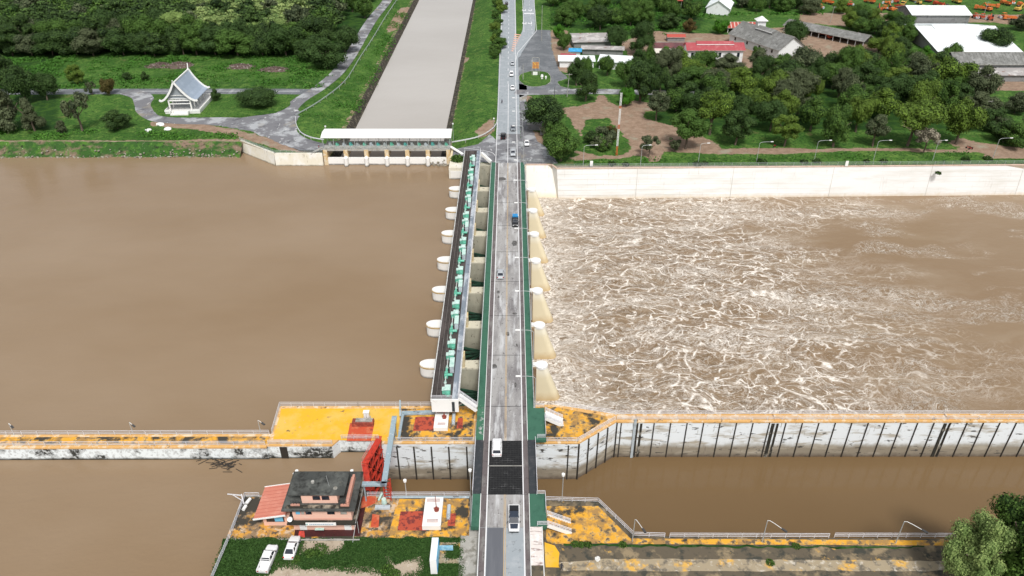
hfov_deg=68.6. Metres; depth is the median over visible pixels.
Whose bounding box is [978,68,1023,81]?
lean to
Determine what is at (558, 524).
outdoor stairs
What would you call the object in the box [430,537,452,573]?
billboard
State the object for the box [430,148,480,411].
hoist bridge
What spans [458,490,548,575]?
bridge approach
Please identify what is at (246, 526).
platform paint
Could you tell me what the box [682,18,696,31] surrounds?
tree
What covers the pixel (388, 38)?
slope weeds
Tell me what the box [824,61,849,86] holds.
tree
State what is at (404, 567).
bare ground
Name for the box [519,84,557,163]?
verge gravel
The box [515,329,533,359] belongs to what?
street lamp
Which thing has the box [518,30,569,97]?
junction asphalt
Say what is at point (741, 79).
tree
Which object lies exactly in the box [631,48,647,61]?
tree
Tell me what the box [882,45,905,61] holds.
tree
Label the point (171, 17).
tree
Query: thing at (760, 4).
tree
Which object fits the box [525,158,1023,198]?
retaining wall
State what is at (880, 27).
tree
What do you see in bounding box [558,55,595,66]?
white shed
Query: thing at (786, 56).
tree
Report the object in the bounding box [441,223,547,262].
dam pier
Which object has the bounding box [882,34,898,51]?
tree
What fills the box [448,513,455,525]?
red hatch panel
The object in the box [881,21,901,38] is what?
tree
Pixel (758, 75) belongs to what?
tree
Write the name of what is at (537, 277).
dam pier
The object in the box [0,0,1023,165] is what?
land
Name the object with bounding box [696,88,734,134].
tree
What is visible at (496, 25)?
tree
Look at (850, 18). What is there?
tree
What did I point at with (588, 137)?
tree
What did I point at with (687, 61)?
tree
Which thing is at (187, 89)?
pavilion
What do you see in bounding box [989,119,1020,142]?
tree
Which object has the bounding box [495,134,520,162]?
approach ramp
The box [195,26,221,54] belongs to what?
tree
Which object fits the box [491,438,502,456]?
suv
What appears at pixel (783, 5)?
tree
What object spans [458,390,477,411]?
outdoor stairs
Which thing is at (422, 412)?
floor duct
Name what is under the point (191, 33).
tree
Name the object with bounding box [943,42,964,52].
tree
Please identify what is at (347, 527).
door
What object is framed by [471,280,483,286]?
radial gate
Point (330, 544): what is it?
bare ground
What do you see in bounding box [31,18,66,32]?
tree
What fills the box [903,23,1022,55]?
warehouse
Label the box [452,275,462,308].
gate hoist
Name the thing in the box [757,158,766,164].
wall shrub
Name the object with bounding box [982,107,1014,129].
tree
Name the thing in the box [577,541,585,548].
quay weed
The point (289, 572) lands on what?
bare ground
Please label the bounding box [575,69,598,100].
tree
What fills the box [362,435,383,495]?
lock gate
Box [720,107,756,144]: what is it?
tree
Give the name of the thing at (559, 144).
tree
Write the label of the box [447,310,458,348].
gate hoist
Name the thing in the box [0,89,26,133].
tree
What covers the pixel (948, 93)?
tree
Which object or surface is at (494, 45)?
tree
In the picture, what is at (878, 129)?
tree
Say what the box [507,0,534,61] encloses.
second carriageway
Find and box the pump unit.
[375,492,389,509]
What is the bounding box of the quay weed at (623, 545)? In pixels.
[619,540,626,547]
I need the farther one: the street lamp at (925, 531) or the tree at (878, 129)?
the tree at (878, 129)
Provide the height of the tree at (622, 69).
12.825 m
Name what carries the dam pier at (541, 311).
in the downstream water at (852, 304)
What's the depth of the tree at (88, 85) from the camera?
317.42 m
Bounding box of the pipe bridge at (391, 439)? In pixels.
[361,400,400,500]
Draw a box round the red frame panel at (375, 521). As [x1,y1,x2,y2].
[371,514,378,526]
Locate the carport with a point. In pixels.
(656, 50)
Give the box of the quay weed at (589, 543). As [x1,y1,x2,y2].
[584,541,592,547]
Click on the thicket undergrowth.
(701, 15)
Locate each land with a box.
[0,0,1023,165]
[213,496,477,568]
[543,500,1000,575]
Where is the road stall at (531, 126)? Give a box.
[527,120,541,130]
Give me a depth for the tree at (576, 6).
432.69 m
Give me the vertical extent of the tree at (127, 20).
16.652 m
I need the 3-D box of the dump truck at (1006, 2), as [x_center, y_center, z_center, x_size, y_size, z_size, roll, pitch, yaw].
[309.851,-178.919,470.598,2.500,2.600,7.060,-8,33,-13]
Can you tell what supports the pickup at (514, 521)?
on the bridge approach
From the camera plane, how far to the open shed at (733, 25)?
411.20 m
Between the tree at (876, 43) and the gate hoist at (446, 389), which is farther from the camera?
the tree at (876, 43)
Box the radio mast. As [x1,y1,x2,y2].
[616,92,621,154]
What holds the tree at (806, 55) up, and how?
on the land at (473, 110)
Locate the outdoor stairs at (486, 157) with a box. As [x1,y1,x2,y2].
[481,152,491,162]
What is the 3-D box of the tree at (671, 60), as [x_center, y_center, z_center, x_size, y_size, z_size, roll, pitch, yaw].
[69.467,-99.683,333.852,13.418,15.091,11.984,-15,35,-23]
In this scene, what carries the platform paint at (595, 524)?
on the land at (552, 571)
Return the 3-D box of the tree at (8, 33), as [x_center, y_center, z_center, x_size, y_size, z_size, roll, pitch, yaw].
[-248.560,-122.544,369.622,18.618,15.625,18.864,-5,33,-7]
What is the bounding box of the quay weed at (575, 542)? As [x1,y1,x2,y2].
[570,540,577,547]
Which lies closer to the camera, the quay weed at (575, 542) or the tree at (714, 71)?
the quay weed at (575, 542)
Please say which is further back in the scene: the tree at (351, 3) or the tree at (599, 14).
the tree at (351, 3)
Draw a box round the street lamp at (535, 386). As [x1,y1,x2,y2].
[516,375,535,407]
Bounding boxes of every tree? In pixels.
[0,15,9,22]
[0,18,18,31]
[0,23,25,55]
[0,55,23,86]
[0,63,35,102]
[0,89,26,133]
[8,14,37,35]
[13,34,37,55]
[16,97,46,130]
[18,16,36,30]
[29,28,68,54]
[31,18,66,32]
[32,71,59,99]
[33,15,57,23]
[54,29,81,54]
[54,120,66,132]
[59,91,88,130]
[62,19,79,29]
[63,63,83,83]
[69,27,104,55]
[79,14,105,37]
[83,81,95,94]
[89,8,116,24]
[95,25,124,37]
[99,30,137,54]
[99,78,115,94]
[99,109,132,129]
[106,18,125,34]
[115,11,141,28]
[120,14,138,33]
[121,72,131,79]
[125,13,170,34]
[125,30,156,53]
[133,32,168,55]
[140,71,149,79]
[145,8,165,20]
[159,10,182,25]
[162,23,175,43]
[167,29,189,54]
[171,12,208,33]
[176,22,206,54]
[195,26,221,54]
[202,21,219,27]
[207,15,229,24]
[210,88,220,100]
[212,28,254,55]
[219,19,243,32]
[233,18,246,32]
[245,22,258,35]
[248,28,273,55]
[256,20,275,31]
[262,22,306,55]
[265,17,286,26]
[285,28,312,51]
[287,20,299,25]
[292,34,318,58]
[296,13,332,40]
[304,37,347,68]
[331,24,360,52]
[346,0,357,11]
[353,0,372,17]
[489,21,500,30]
[489,33,496,43]
[489,43,501,53]
[489,48,499,57]
[491,10,500,17]
[492,29,502,35]
[493,36,507,47]
[494,17,503,23]
[495,0,502,5]
[496,4,507,12]
[519,95,565,124]
[540,120,552,133]
[542,121,565,142]
[543,125,582,160]
[545,0,559,5]
[553,5,578,25]
[553,24,564,37]
[557,32,572,49]
[562,0,571,7]
[567,56,588,85]
[569,0,584,15]
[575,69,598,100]
[581,56,592,71]
[583,0,595,13]
[583,130,600,142]
[587,4,613,29]
[590,126,616,146]
[593,0,608,5]
[598,55,615,75]
[598,139,612,150]
[604,24,628,45]
[606,125,617,139]
[609,7,624,22]
[615,59,635,86]
[618,87,635,105]
[621,0,635,12]
[623,6,640,25]
[625,59,658,101]
[629,20,655,50]
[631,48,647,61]
[633,0,643,9]
[635,59,654,72]
[636,0,655,21]
[639,135,660,156]
[644,44,655,58]
[647,53,666,72]
[647,90,670,120]
[653,67,671,90]
[655,47,683,75]
[656,0,670,9]
[657,13,680,27]
[661,0,681,16]
[665,72,698,92]
[666,86,685,110]
[668,108,711,148]
[669,137,680,150]
[675,65,709,86]
[677,46,688,58]
[678,55,705,72]
[680,89,702,111]
[681,0,703,18]
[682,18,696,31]
[690,50,719,69]
[693,86,719,117]
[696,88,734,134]
[700,67,731,87]
[701,71,729,93]
[712,19,730,32]
[714,52,746,68]
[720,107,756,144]
[723,91,735,107]
[725,67,740,74]
[728,66,760,95]
[731,94,759,119]
[735,0,747,6]
[740,87,771,102]
[747,0,766,10]
[747,47,769,66]
[750,55,774,77]
[750,72,764,90]
[752,46,760,54]
[753,99,788,130]
[760,68,789,100]
[766,0,778,7]
[767,89,800,114]
[770,76,805,100]
[771,114,804,146]
[772,58,787,68]
[772,58,805,72]
[773,0,795,11]
[774,52,791,63]
[782,18,809,41]
[785,67,821,97]
[789,45,822,67]
[790,0,803,8]
[795,96,812,114]
[797,95,828,130]
[798,0,821,13]
[804,71,824,97]
[805,56,830,92]
[821,51,838,64]
[821,101,853,146]
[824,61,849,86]
[830,67,853,97]
[832,0,847,12]
[835,45,865,68]
[836,83,870,106]
[840,73,865,92]
[841,11,860,28]
[845,5,855,13]
[847,95,877,131]
[850,61,882,84]
[852,17,870,32]
[853,3,873,18]
[855,44,873,66]
[857,9,868,19]
[860,49,882,66]
[860,82,875,92]
[865,114,891,146]
[866,17,884,33]
[867,37,884,51]
[868,7,881,19]
[868,82,899,100]
[869,87,901,115]
[871,56,890,84]
[876,20,892,36]
[878,72,918,98]
[879,41,904,57]
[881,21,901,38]
[882,9,904,20]
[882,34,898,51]
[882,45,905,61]
[883,65,912,78]
[887,50,906,69]
[892,14,911,23]
[892,20,904,26]
[893,98,949,146]
[894,36,912,51]
[897,21,917,41]
[901,54,932,75]
[902,73,932,99]
[903,45,909,57]
[905,14,916,23]
[905,78,943,103]
[906,56,911,73]
[907,51,922,63]
[909,49,925,54]
[912,127,941,152]
[918,45,935,55]
[920,69,944,81]
[927,53,940,64]
[928,50,956,64]
[928,62,940,74]
[933,55,982,79]
[937,77,960,107]
[941,506,1020,575]
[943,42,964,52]
[944,96,989,144]
[954,75,971,93]
[956,82,974,101]
[963,91,997,109]
[967,64,1004,94]
[976,95,1004,109]
[978,491,1023,575]
[979,27,1015,46]
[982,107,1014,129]
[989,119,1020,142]
[994,116,1006,123]
[997,121,1023,146]
[1002,91,1023,113]
[1008,13,1023,29]
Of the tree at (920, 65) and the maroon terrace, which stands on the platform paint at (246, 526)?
the maroon terrace
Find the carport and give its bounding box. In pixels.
[654,48,684,54]
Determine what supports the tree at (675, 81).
on the land at (473, 110)
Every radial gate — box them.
[459,388,477,405]
[464,347,479,359]
[467,311,481,320]
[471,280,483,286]
[474,253,485,256]
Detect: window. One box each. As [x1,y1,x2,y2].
[266,517,284,521]
[312,496,320,499]
[321,496,329,499]
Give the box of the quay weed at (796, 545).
[791,542,800,549]
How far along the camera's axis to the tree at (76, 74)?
329.04 m
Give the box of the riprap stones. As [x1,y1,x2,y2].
[1,149,448,166]
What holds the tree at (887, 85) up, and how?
on the land at (473, 110)
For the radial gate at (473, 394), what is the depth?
166.48 m
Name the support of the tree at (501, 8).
on the land at (473, 110)
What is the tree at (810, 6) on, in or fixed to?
on the land at (473, 110)
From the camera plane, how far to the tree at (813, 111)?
276.90 m
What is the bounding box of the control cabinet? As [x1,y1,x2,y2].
[363,410,370,417]
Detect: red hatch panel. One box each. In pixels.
[398,511,423,529]
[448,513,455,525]
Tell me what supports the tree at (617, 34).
on the land at (473, 110)
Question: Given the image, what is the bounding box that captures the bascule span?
[472,436,537,494]
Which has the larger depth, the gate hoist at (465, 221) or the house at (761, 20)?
the house at (761, 20)
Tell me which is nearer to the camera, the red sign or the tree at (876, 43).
the red sign
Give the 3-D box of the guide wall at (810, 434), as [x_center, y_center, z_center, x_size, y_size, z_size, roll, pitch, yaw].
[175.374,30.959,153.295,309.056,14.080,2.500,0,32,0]
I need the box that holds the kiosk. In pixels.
[568,48,581,54]
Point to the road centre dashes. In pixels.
(508, 57)
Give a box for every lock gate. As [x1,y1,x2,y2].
[361,461,371,495]
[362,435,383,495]
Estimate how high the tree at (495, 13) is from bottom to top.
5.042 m
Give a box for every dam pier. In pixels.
[419,351,559,400]
[426,312,555,358]
[432,278,552,322]
[437,249,550,290]
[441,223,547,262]
[445,200,545,238]
[449,179,543,215]
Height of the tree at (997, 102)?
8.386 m
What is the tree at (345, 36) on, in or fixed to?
on the land at (473, 110)
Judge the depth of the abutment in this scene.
256.39 m
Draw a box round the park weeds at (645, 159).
[570,150,973,164]
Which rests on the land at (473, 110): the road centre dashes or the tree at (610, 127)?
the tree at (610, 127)
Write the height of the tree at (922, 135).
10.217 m
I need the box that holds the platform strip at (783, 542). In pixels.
[631,538,948,544]
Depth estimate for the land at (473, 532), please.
126.23 m
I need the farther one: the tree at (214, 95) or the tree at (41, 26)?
the tree at (41, 26)
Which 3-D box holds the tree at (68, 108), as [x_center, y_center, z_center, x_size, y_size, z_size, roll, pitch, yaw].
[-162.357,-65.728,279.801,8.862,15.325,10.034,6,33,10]
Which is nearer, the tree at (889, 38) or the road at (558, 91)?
the road at (558, 91)
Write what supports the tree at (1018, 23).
on the land at (473, 110)
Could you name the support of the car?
on the verge gravel
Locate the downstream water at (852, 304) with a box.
[459,195,1023,413]
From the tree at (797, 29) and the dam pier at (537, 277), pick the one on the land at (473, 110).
the tree at (797, 29)
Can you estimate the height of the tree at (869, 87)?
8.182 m
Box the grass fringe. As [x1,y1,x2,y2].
[564,543,923,548]
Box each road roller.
[971,13,979,18]
[979,13,987,19]
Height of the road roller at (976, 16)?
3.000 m
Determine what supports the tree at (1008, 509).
on the land at (552, 571)
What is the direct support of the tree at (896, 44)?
on the land at (473, 110)
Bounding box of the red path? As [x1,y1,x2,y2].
[361,496,375,507]
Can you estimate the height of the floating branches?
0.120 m
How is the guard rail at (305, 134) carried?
on the land at (473, 110)
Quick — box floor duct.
[398,410,434,438]
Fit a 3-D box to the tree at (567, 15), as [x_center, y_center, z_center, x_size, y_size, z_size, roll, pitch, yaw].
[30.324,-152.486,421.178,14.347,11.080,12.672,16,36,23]
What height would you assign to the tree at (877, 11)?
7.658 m
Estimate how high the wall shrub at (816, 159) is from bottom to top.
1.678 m
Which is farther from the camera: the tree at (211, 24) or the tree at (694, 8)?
the tree at (694, 8)
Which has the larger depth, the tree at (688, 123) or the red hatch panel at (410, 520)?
the tree at (688, 123)
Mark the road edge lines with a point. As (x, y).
(515, 68)
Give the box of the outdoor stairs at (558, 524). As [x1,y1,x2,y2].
[546,510,571,533]
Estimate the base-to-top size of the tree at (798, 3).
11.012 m
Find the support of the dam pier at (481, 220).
in the downstream water at (852, 304)
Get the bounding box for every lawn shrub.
[291,555,300,563]
[303,548,315,558]
[311,543,328,557]
[380,564,394,575]
[389,569,400,575]
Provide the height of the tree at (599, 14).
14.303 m
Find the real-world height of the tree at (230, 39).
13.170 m
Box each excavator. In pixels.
[885,2,895,10]
[980,2,992,11]
[987,13,993,20]
[1013,3,1023,11]
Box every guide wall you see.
[0,430,270,459]
[615,410,1023,457]
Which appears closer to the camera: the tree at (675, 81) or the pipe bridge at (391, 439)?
the pipe bridge at (391, 439)
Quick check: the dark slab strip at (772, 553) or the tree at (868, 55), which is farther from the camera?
the tree at (868, 55)
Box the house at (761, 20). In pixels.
[755,16,767,26]
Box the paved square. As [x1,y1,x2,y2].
[439,542,459,562]
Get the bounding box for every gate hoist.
[442,350,454,396]
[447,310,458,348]
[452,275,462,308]
[456,244,465,274]
[460,218,468,243]
[463,194,470,217]
[466,173,473,194]
[468,155,475,173]
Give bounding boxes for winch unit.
[422,496,450,529]
[433,412,455,430]
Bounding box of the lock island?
[267,401,617,479]
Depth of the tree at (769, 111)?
275.89 m
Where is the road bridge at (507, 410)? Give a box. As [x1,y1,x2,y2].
[476,160,545,442]
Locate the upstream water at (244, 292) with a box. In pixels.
[0,151,460,575]
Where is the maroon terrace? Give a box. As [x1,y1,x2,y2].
[294,507,364,536]
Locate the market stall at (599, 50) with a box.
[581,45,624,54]
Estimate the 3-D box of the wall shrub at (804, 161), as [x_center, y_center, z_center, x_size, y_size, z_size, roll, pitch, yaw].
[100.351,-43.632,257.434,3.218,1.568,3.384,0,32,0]
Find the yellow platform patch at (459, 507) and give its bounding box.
[386,498,468,537]
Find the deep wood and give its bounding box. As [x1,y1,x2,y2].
[0,0,348,29]
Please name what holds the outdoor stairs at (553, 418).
on the lock island
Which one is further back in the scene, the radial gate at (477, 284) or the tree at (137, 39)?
the tree at (137, 39)
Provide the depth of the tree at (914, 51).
355.03 m
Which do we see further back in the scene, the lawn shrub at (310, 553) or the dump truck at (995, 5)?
the dump truck at (995, 5)
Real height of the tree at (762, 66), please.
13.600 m
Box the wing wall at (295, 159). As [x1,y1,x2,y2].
[239,137,322,165]
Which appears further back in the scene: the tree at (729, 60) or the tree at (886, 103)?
the tree at (729, 60)
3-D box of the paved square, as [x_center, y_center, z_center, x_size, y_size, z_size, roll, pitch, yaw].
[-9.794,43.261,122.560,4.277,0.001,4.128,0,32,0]
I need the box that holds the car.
[524,140,529,145]
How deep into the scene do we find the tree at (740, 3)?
460.54 m
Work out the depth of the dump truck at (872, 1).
474.26 m
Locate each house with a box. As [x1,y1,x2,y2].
[683,41,745,62]
[705,0,733,15]
[755,16,767,26]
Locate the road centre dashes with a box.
[508,4,531,104]
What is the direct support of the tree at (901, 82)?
on the land at (473, 110)
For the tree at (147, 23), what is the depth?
373.24 m
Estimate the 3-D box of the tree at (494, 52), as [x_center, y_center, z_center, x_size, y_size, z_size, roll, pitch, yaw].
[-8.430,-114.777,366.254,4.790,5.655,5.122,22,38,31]
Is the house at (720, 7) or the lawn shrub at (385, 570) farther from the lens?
the house at (720, 7)
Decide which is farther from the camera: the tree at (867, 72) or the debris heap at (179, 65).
the debris heap at (179, 65)
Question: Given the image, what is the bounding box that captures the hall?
[728,21,804,57]
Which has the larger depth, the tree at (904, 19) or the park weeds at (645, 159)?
the tree at (904, 19)
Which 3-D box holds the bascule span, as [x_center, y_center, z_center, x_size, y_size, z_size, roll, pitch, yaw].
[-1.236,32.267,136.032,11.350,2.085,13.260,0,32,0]
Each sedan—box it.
[283,536,300,559]
[496,269,504,278]
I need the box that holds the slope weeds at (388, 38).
[301,11,407,141]
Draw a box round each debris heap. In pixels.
[145,62,169,68]
[165,61,193,68]
[225,63,255,69]
[257,66,289,71]
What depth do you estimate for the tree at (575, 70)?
324.89 m
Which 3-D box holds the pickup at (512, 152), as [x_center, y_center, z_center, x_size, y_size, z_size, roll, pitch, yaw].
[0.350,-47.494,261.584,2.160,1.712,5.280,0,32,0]
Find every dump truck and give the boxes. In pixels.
[822,0,833,4]
[864,0,875,3]
[933,0,943,4]
[974,5,986,10]
[987,3,999,8]
[1000,0,1011,5]
[1003,15,1017,19]
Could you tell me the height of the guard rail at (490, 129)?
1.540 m
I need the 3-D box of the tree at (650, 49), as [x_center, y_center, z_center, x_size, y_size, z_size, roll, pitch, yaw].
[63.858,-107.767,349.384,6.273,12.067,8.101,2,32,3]
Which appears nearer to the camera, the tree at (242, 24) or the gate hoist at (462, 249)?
the gate hoist at (462, 249)
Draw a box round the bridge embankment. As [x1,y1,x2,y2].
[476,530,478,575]
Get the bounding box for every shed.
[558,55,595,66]
[597,54,632,69]
[652,42,684,48]
[666,33,685,41]
[719,22,755,32]
[783,19,872,45]
[949,52,1023,67]
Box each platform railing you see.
[211,492,469,575]
[546,496,955,537]
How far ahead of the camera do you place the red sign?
125.25 m
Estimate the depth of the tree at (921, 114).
259.54 m
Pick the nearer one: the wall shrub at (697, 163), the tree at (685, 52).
the wall shrub at (697, 163)
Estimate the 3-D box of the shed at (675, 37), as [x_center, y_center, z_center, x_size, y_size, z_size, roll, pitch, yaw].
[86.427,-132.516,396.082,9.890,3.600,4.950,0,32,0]
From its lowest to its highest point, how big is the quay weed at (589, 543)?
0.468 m
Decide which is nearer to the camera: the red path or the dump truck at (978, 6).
the red path
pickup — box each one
[256,544,277,572]
[500,133,505,138]
[508,505,520,532]
[510,149,515,155]
[512,214,518,226]
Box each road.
[1,89,308,94]
[120,89,279,124]
[277,0,391,149]
[496,0,519,133]
[514,89,694,94]
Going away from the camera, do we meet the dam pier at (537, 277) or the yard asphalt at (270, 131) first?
the dam pier at (537, 277)
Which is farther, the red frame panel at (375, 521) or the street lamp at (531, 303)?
the street lamp at (531, 303)
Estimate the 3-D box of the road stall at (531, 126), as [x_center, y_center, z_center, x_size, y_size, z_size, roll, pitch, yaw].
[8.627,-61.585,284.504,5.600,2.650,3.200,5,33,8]
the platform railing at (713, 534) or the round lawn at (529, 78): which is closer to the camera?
the platform railing at (713, 534)
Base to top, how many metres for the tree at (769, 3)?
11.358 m
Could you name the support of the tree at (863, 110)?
on the land at (473, 110)
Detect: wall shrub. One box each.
[608,161,616,166]
[693,160,701,164]
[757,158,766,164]
[800,159,808,162]
[812,157,821,162]
[960,156,970,161]
[982,155,992,160]
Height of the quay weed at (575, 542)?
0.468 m
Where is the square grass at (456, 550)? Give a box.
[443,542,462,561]
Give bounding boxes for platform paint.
[226,497,469,537]
[546,506,630,543]
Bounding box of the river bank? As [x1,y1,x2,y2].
[0,141,241,157]
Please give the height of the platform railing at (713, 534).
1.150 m
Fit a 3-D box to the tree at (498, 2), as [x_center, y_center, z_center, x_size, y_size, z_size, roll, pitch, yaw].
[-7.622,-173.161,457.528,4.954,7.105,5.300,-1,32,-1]
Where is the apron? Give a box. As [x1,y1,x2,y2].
[452,134,495,162]
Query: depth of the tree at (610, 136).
267.01 m
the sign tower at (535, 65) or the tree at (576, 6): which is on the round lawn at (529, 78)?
the sign tower at (535, 65)
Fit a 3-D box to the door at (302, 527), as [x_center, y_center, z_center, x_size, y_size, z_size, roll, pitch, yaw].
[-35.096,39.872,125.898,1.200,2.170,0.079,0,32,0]
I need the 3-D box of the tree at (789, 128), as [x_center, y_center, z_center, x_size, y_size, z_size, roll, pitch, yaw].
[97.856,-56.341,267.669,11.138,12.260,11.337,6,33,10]
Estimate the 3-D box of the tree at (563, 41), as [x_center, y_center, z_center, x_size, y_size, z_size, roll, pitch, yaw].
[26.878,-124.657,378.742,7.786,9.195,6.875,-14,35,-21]
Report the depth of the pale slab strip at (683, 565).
120.50 m
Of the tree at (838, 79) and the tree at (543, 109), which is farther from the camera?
the tree at (838, 79)
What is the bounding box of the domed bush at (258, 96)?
[233,85,278,106]
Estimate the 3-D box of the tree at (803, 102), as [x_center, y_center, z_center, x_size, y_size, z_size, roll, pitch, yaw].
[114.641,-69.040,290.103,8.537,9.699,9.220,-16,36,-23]
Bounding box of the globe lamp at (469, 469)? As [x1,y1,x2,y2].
[468,468,471,492]
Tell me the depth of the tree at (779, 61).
334.67 m
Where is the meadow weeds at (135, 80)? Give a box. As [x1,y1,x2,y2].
[1,54,338,89]
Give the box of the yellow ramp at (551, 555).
[545,543,558,567]
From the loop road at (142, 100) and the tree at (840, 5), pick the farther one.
the tree at (840, 5)
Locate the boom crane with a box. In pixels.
[227,494,251,510]
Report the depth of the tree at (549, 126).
264.43 m
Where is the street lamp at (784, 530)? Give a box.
[761,520,787,541]
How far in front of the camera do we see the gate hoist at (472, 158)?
242.48 m
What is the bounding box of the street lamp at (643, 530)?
[632,519,646,540]
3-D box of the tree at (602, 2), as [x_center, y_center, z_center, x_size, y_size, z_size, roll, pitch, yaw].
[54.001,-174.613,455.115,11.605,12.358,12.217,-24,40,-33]
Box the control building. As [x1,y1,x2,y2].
[253,471,363,540]
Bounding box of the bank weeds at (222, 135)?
[0,126,238,140]
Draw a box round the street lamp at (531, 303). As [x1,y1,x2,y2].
[515,290,531,319]
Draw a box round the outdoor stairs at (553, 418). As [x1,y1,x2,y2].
[545,407,563,425]
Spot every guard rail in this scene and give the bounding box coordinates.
[295,116,323,142]
[296,0,397,114]
[452,65,499,142]
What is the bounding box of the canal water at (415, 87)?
[350,0,472,140]
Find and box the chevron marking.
[511,34,519,50]
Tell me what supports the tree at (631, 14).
on the land at (473, 110)
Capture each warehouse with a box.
[897,5,972,23]
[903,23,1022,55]
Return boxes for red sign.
[298,531,304,536]
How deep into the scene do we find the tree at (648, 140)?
258.21 m
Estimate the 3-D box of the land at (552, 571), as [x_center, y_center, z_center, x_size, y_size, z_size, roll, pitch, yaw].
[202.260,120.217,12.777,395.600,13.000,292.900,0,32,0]
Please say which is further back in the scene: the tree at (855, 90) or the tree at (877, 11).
the tree at (877, 11)
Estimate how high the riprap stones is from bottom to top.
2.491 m
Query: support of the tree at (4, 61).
on the land at (473, 110)
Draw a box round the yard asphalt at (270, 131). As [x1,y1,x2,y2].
[204,110,322,149]
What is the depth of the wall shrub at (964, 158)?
258.99 m
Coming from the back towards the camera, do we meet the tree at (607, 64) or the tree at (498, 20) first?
the tree at (498, 20)
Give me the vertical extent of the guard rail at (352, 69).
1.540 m
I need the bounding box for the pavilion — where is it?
[159,63,212,115]
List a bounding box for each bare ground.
[268,563,384,575]
[299,538,343,553]
[385,556,423,575]
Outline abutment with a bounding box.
[449,149,525,186]
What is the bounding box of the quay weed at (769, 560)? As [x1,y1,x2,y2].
[766,558,774,565]
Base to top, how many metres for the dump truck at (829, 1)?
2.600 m
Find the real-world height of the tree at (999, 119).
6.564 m
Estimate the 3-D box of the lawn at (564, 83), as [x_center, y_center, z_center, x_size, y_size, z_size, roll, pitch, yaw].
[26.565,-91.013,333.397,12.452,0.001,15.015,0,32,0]
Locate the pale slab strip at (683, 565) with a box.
[559,559,946,571]
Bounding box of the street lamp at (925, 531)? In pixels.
[895,521,927,542]
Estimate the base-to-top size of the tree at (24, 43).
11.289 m
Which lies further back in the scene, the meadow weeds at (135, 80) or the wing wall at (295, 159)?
the meadow weeds at (135, 80)
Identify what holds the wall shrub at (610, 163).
on the land at (473, 110)
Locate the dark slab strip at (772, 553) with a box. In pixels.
[563,546,945,559]
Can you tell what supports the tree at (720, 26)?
on the land at (473, 110)
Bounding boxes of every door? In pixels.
[299,525,306,529]
[344,525,351,529]
[452,402,454,411]
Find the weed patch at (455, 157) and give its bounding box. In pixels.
[450,154,463,162]
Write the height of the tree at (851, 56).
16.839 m
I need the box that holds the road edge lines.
[467,0,536,154]
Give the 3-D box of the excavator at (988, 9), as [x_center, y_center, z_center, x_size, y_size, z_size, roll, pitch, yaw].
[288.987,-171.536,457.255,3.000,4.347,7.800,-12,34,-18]
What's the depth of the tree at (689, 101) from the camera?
289.63 m
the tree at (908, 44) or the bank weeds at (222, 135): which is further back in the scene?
the tree at (908, 44)
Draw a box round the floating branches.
[198,459,241,472]
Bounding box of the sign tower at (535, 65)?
[532,57,539,74]
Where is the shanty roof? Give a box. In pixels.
[569,33,610,47]
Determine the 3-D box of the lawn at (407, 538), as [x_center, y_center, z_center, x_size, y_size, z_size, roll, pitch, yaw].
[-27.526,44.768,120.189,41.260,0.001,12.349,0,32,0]
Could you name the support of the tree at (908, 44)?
on the land at (473, 110)
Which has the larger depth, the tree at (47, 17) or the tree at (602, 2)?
the tree at (602, 2)
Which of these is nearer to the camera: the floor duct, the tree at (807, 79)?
the floor duct
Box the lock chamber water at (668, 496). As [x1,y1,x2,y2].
[376,456,1023,538]
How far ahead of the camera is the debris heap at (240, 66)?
353.54 m
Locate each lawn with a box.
[151,94,289,117]
[210,536,459,575]
[519,71,550,85]
[558,78,582,87]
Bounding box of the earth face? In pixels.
[109,141,1023,179]
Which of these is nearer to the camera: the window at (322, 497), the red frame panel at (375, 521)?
the window at (322, 497)
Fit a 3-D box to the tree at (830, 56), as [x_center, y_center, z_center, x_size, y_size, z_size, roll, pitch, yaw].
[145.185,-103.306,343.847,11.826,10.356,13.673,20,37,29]
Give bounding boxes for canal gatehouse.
[311,129,463,166]
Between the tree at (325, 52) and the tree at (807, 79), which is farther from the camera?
the tree at (325, 52)
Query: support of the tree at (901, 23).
on the land at (473, 110)
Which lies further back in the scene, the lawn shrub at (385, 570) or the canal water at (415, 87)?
the canal water at (415, 87)
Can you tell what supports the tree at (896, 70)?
on the land at (473, 110)
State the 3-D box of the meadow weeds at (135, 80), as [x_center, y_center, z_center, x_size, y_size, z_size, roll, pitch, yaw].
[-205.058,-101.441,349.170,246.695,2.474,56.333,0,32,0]
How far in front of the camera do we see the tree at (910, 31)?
385.42 m
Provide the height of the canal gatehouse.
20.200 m
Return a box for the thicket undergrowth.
[547,0,826,34]
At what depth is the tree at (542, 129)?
275.51 m

